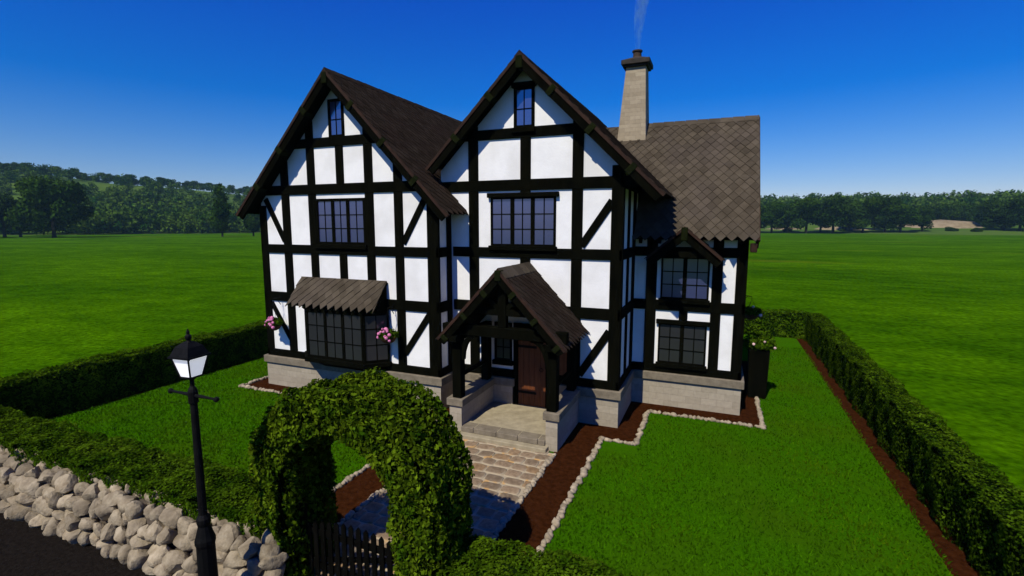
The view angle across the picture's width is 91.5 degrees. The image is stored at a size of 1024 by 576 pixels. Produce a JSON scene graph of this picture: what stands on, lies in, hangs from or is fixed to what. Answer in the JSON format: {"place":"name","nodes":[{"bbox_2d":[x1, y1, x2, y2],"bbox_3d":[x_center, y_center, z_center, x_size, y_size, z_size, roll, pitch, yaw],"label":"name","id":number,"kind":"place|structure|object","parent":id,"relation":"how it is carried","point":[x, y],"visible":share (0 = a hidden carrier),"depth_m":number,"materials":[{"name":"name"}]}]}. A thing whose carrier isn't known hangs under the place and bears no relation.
{"place":"outdoors","nodes":[
{"label":"outdoors","id":0,"kind":"place"},
{"bbox_2d":[0,513,155,575],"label":"road","id":1,"kind":"structure","parent":0,"point":[26,549],"depth_m":9.65,"materials":[{"name":"grey asphalt"}]},
{"bbox_2d":[167,329,219,575],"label":"street lamp","id":2,"kind":"object","parent":1,"relation":"on","point":[188,358],"visible":1,"depth_m":7.52,"materials":[{"name":"black metal"}]},
{"bbox_2d":[308,438,552,575],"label":"cobbled path","id":3,"kind":"structure","parent":0,"point":[503,477],"depth_m":11.94,"materials":[{"name":"beige stone"}]},
{"bbox_2d":[294,499,396,575],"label":"picket gate","id":4,"kind":"structure","parent":3,"relation":"on","point":[317,561],"depth_m":8.70,"materials":[{"name":"black wood"}]},
{"bbox_2d":[40,334,957,575],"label":"lawn","id":5,"kind":"structure","parent":0,"point":[790,344],"depth_m":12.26,"materials":[{"name":"green plant"}]},
{"bbox_2d":[248,378,449,523],"bbox_3d":[-6.198,3.890,19.877,8.642,0.001,20.258,-3,8,-19],"label":"flower bed","id":6,"kind":"object","parent":5,"relation":"on","point":[355,492],"visible":0.2,"depth_m":12.15,"materials":[{"name":"soil"}]},
{"bbox_2d":[496,361,759,555],"bbox_3d":[5.046,4.377,16.098,5.570,0.001,18.200,3,8,22],"label":"flower bed","id":7,"kind":"object","parent":5,"relation":"on","point":[532,517],"visible":0.52,"depth_m":13.53,"materials":[{"name":"soil"}]},
{"bbox_2d":[743,332,777,398],"bbox_3d":[9.160,2.852,18.544,1.269,2.427,1.109,3,8,22],"label":"tall planter","id":8,"kind":"object","parent":7,"relation":"on","point":[760,347],"visible":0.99,"depth_m":18.27,"materials":[{"name":"black metal"}]},
{"bbox_2d":[0,233,1023,497],"bbox_3d":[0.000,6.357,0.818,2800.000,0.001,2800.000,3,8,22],"label":"field ground","id":9,"kind":"structure","parent":0,"point":[932,323],"depth_m":42.59,"materials":[{"name":"green plant"}]},
{"bbox_2d":[0,192,20,236],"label":"broadleaf tree","id":10,"kind":"object","parent":9,"relation":"on","point":[4,202],"visible":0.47,"depth_m":238.33,"materials":[{"name":"green plant"}]},
{"bbox_2d":[7,199,31,236],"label":"broadleaf tree","id":11,"kind":"object","parent":9,"relation":"on","point":[20,232],"visible":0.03,"depth_m":247.19,"materials":[{"name":"green plant"}]},
{"bbox_2d":[2,175,95,237],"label":"broadleaf tree","id":12,"kind":"object","parent":9,"relation":"on","point":[52,204],"visible":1,"depth_m":225.65,"materials":[{"name":"green plant"}]},
{"bbox_2d":[0,404,261,534],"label":"clipped hedge","id":13,"kind":"object","parent":9,"relation":"on","point":[172,477],"visible":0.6,"depth_m":10.82,"materials":[{"name":"green plant"}]},
{"bbox_2d":[0,319,267,421],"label":"clipped hedge","id":14,"kind":"object","parent":9,"relation":"on","point":[63,389],"visible":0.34,"depth_m":18.32,"materials":[{"name":"green plant"}]},
{"bbox_2d":[0,443,288,575],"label":"boulder wall","id":15,"kind":"structure","parent":9,"relation":"on","point":[133,532],"depth_m":9.73,"materials":[{"name":"grey stone"}]},
{"bbox_2d":[37,356,263,422],"bbox_3d":[-11.298,3.069,26.265,0.420,0.001,25.000,3,8,22],"label":"soil strip","id":16,"kind":"object","parent":9,"relation":"on","point":[143,391],"depth_m":19.30,"materials":[{"name":"brown soil"}]},
{"bbox_2d":[210,182,230,236],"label":"broadleaf tree","id":17,"kind":"object","parent":9,"relation":"on","point":[220,216],"visible":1,"depth_m":246.79,"materials":[{"name":"green plant"}]},
{"bbox_2d":[244,190,259,235],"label":"broadleaf tree","id":18,"kind":"object","parent":9,"relation":"on","point":[252,222],"visible":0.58,"depth_m":258.45,"materials":[{"name":"green plant"}]},
{"bbox_2d":[238,376,436,491],"bbox_3d":[-6.386,4.146,17.681,5.272,0.190,13.838,-5,9,-32],"label":"stone edging","id":19,"kind":"object","parent":9,"relation":"on","point":[347,479],"visible":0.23,"depth_m":13.21,"materials":[{"name":"grey stone"}]},
{"bbox_2d":[333,488,386,526],"bbox_3d":[-2.861,4.797,12.636,0.258,0.184,5.461,3,8,22],"label":"stone edging","id":20,"kind":"object","parent":9,"relation":"on","point":[352,513],"visible":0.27,"depth_m":11.33,"materials":[{"name":"grey stone"}]},
{"bbox_2d":[247,366,474,575],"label":"hedge arch","id":21,"kind":"structure","parent":9,"relation":"on","point":[402,437],"depth_m":8.01,"materials":[{"name":"green plant"}]},
{"bbox_2d":[236,49,760,452],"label":"timber framed house","id":22,"kind":"structure","parent":9,"relation":"on","point":[536,256],"depth_m":16.88,"materials":[{"name":"paint"}]},
{"bbox_2d":[264,297,283,330],"bbox_3d":[-9.143,1.006,19.139,0.712,1.257,0.748,3,8,22],"label":"hanging basket","id":23,"kind":"object","parent":22,"relation":"attached to","point":[273,323],"visible":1,"depth_m":19.03,"materials":[{"name":"green plant"}]},
{"bbox_2d":[327,98,344,136],"bbox_3d":[-6.146,-5.935,17.436,0.670,1.300,0.082,3,8,22],"label":"casement window","id":24,"kind":"structure","parent":22,"relation":"in","point":[335,109],"depth_m":17.42,"materials":[{"name":"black glass"}]},
{"bbox_2d":[314,198,366,248],"bbox_3d":[-6.149,-2.303,17.851,2.325,1.790,0.180,3,8,22],"label":"casement window","id":25,"kind":"structure","parent":22,"relation":"in","point":[340,222],"depth_m":17.87,"materials":[{"name":"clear glass"}]},
{"bbox_2d":[304,305,391,370],"bbox_3d":[-6.235,1.831,18.048,3.980,2.300,0.760,3,8,22],"label":"bay window","id":26,"kind":"structure","parent":22,"relation":"in","point":[338,338],"depth_m":17.63,"materials":[{"name":"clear glass"}]},
{"bbox_2d":[376,305,399,343],"bbox_3d":[-4.259,1.276,17.118,0.765,1.277,0.769,3,8,22],"label":"hanging basket","id":27,"kind":"object","parent":22,"relation":"attached to","point":[387,335],"visible":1,"depth_m":17.00,"materials":[{"name":"green plant"}]},
{"bbox_2d":[492,322,512,365],"bbox_3d":[-0.311,1.891,16.955,0.740,1.460,0.180,3,8,22],"label":"casement window","id":28,"kind":"structure","parent":22,"relation":"in","point":[502,347],"depth_m":17.00,"materials":[{"name":"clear glass"}]},
{"bbox_2d":[487,191,558,251],"bbox_3d":[0.326,-2.147,16.169,2.460,1.870,0.180,3,8,22],"label":"casement window","id":29,"kind":"structure","parent":22,"relation":"in","point":[520,221],"depth_m":16.17,"materials":[{"name":"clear glass"}]},
{"bbox_2d":[511,80,536,132],"bbox_3d":[0.368,-5.686,15.696,0.810,1.530,0.180,3,8,22],"label":"casement window","id":30,"kind":"structure","parent":22,"relation":"in","point":[524,91],"depth_m":15.70,"materials":[{"name":"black glass"}]},
{"bbox_2d":[655,319,709,371],"bbox_3d":[5.859,1.959,17.248,1.740,1.690,0.180,3,8,22],"label":"casement window","id":31,"kind":"structure","parent":22,"relation":"in","point":[681,343],"depth_m":17.25,"materials":[{"name":"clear glass"}]},
{"bbox_2d":[658,257,709,304],"bbox_3d":[5.868,-0.252,16.960,1.660,1.590,0.180,3,8,22],"label":"casement window","id":32,"kind":"structure","parent":22,"relation":"in","point":[683,280],"depth_m":16.98,"materials":[{"name":"clear glass"}]},
{"bbox_2d":[745,295,761,319],"bbox_3d":[9.299,0.750,19.407,0.805,0.977,0.840,3,8,22],"label":"hanging basket","id":33,"kind":"object","parent":22,"relation":"attached to","point":[752,313],"visible":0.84,"depth_m":19.21,"materials":[{"name":"green plant"}]},
{"bbox_2d":[491,453,555,540],"bbox_3d":[0.126,4.950,11.442,0.247,0.176,5.463,3,8,22],"label":"stone edging","id":34,"kind":"object","parent":9,"relation":"on","point":[505,519],"visible":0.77,"depth_m":11.62,"materials":[{"name":"grey stone"}]},
{"bbox_2d":[432,533,653,575],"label":"clipped hedge","id":35,"kind":"object","parent":9,"relation":"on","point":[485,556],"visible":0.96,"depth_m":7.70,"materials":[{"name":"green plant"}]},
{"bbox_2d":[536,396,765,556],"bbox_3d":[4.243,4.554,14.526,14.351,0.183,3.345,-7,10,-42],"label":"stone edging","id":36,"kind":"object","parent":9,"relation":"on","point":[555,522],"visible":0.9,"depth_m":14.52,"materials":[{"name":"grey stone"}]},
{"bbox_2d":[760,205,769,228],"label":"broadleaf tree","id":37,"kind":"object","parent":9,"relation":"on","point":[765,225],"visible":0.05,"depth_m":357.15,"materials":[{"name":"green plant"}]},
{"bbox_2d":[760,201,789,232],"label":"broadleaf tree","id":38,"kind":"object","parent":9,"relation":"on","point":[770,214],"visible":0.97,"depth_m":342.48,"materials":[{"name":"green plant"}]},
{"bbox_2d":[744,308,806,338],"bbox_3d":[5.077,1.437,32.998,25.148,1.705,1.499,3,8,22],"label":"clipped hedge","id":39,"kind":"object","parent":9,"relation":"on","point":[785,323],"visible":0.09,"depth_m":28.36,"materials":[{"name":"green plant"}]},
{"bbox_2d":[778,203,796,231],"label":"broadleaf tree","id":40,"kind":"object","parent":9,"relation":"on","point":[787,205],"visible":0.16,"depth_m":351.42,"materials":[{"name":"green plant"}]},
{"bbox_2d":[782,227,792,231],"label":"field bush","id":41,"kind":"object","parent":9,"relation":"on","point":[789,229],"visible":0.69,"depth_m":362.29,"materials":[{"name":"green plant"}]},
{"bbox_2d":[784,196,828,232],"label":"broadleaf tree","id":42,"kind":"object","parent":9,"relation":"on","point":[811,208],"visible":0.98,"depth_m":330.22,"materials":[{"name":"green plant"}]},
{"bbox_2d":[815,194,856,233],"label":"broadleaf tree","id":43,"kind":"object","parent":9,"relation":"on","point":[836,208],"visible":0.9,"depth_m":323.23,"materials":[{"name":"green plant"}]},
{"bbox_2d":[839,200,858,230],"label":"broadleaf tree","id":44,"kind":"object","parent":9,"relation":"on","point":[846,227],"visible":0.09,"depth_m":351.31,"materials":[{"name":"green plant"}]},
{"bbox_2d":[846,196,882,232],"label":"broadleaf tree","id":45,"kind":"object","parent":9,"relation":"on","point":[861,216],"visible":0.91,"depth_m":329.32,"materials":[{"name":"green plant"}]},
{"bbox_2d":[768,220,983,229],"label":"bare banks","id":46,"kind":"object","parent":9,"relation":"on","point":[951,223],"visible":0.1,"depth_m":356.83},
{"bbox_2d":[870,195,904,232],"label":"broadleaf tree","id":47,"kind":"object","parent":9,"relation":"on","point":[881,219],"visible":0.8,"depth_m":325.21,"materials":[{"name":"green plant"}]},
{"bbox_2d":[796,338,980,575],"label":"soil strip","id":48,"kind":"object","parent":9,"relation":"on","point":[960,564],"visible":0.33,"depth_m":12.27,"materials":[{"name":"brown soil"}]},
{"bbox_2d":[880,203,922,232],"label":"broadleaf tree","id":49,"kind":"object","parent":9,"relation":"on","point":[910,214],"visible":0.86,"depth_m":321.89,"materials":[{"name":"green plant"}]},
{"bbox_2d":[802,311,1023,575],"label":"clipped hedge","id":50,"kind":"object","parent":9,"relation":"on","point":[977,508],"visible":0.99,"depth_m":11.33,"materials":[{"name":"green plant"}]},
{"bbox_2d":[915,205,934,231],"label":"broadleaf tree","id":51,"kind":"object","parent":9,"relation":"on","point":[927,213],"visible":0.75,"depth_m":328.12,"materials":[{"name":"green plant"}]},
{"bbox_2d":[933,203,969,220],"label":"broadleaf tree","id":52,"kind":"object","parent":9,"relation":"on","point":[949,212],"visible":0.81,"depth_m":368.94,"materials":[{"name":"green plant"}]},
{"bbox_2d":[944,227,958,230],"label":"field bush","id":53,"kind":"object","parent":9,"relation":"on","point":[950,229],"visible":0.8,"depth_m":327.57,"materials":[{"name":"green plant"}]},
{"bbox_2d":[951,201,980,221],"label":"broadleaf tree","id":54,"kind":"object","parent":9,"relation":"on","point":[971,210],"visible":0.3,"depth_m":376.58,"materials":[{"name":"green plant"}]},
{"bbox_2d":[970,227,982,231],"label":"field bush","id":55,"kind":"object","parent":9,"relation":"on","point":[975,229],"visible":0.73,"depth_m":316.30,"materials":[{"name":"green plant"}]},
{"bbox_2d":[973,200,1003,226],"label":"broadleaf tree","id":56,"kind":"object","parent":9,"relation":"on","point":[979,217],"visible":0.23,"depth_m":346.39,"materials":[{"name":"green plant"}]},
{"bbox_2d":[980,198,1020,229],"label":"broadleaf tree","id":57,"kind":"object","parent":9,"relation":"on","point":[992,213],"visible":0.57,"depth_m":320.02,"materials":[{"name":"green plant"}]},
{"bbox_2d":[997,194,1023,230],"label":"broadleaf tree","id":58,"kind":"object","parent":9,"relation":"on","point":[1016,206],"visible":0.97,"depth_m":308.04,"materials":[{"name":"green plant"}]},
{"bbox_2d":[0,173,1023,235],"bbox_3d":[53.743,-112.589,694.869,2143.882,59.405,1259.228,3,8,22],"label":"hills","id":59,"kind":"structure","parent":0,"point":[905,230],"depth_m":344.57,"materials":[{"name":"green plant"}]},
{"bbox_2d":[0,162,8,171],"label":"broadleaf tree","id":60,"kind":"object","parent":59,"relation":"on","point":[3,164],"visible":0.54,"depth_m":492.82,"materials":[{"name":"green plant"}]},
{"bbox_2d":[10,162,30,172],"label":"broadleaf tree","id":61,"kind":"object","parent":59,"relation":"on","point":[16,164],"visible":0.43,"depth_m":499.34,"materials":[{"name":"green plant"}]},
{"bbox_2d":[97,172,111,182],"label":"broadleaf tree","id":62,"kind":"object","parent":59,"relation":"on","point":[101,176],"visible":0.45,"depth_m":552.32,"materials":[{"name":"green plant"}]},
{"bbox_2d":[109,174,116,183],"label":"broadleaf tree","id":63,"kind":"object","parent":59,"relation":"on","point":[113,179],"visible":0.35,"depth_m":555.26,"materials":[{"name":"green plant"}]},
{"bbox_2d":[122,174,136,184],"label":"broadleaf tree","id":64,"kind":"object","parent":59,"relation":"on","point":[128,176],"visible":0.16,"depth_m":563.92,"materials":[{"name":"green plant"}]},
{"bbox_2d":[184,180,197,188],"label":"broadleaf tree","id":65,"kind":"object","parent":59,"relation":"on","point":[188,183],"visible":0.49,"depth_m":598.77,"materials":[{"name":"green plant"}]},
{"bbox_2d":[191,181,201,188],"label":"broadleaf tree","id":66,"kind":"object","parent":59,"relation":"on","point":[194,183],"visible":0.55,"depth_m":595.95,"materials":[{"name":"green plant"}]},
{"bbox_2d":[205,182,215,190],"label":"broadleaf tree","id":67,"kind":"object","parent":59,"relation":"on","point":[208,183],"visible":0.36,"depth_m":600.69,"materials":[{"name":"green plant"}]},
{"bbox_2d":[226,185,234,192],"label":"broadleaf tree","id":68,"kind":"object","parent":59,"relation":"on","point":[232,188],"visible":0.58,"depth_m":620.55,"materials":[{"name":"green plant"}]},
{"bbox_2d":[0,162,1023,234],"bbox_3d":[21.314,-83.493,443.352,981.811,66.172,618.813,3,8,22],"label":"forest","id":69,"kind":"object","parent":59,"relation":"on","point":[176,215],"visible":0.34,"depth_m":397.95,"materials":[{"name":"green plant"}]},
{"bbox_2d":[0,0,1023,198],"label":"sky","id":70,"kind":"structure","parent":0,"point":[893,97],"materials":[{"name":"blue"}]}
]}

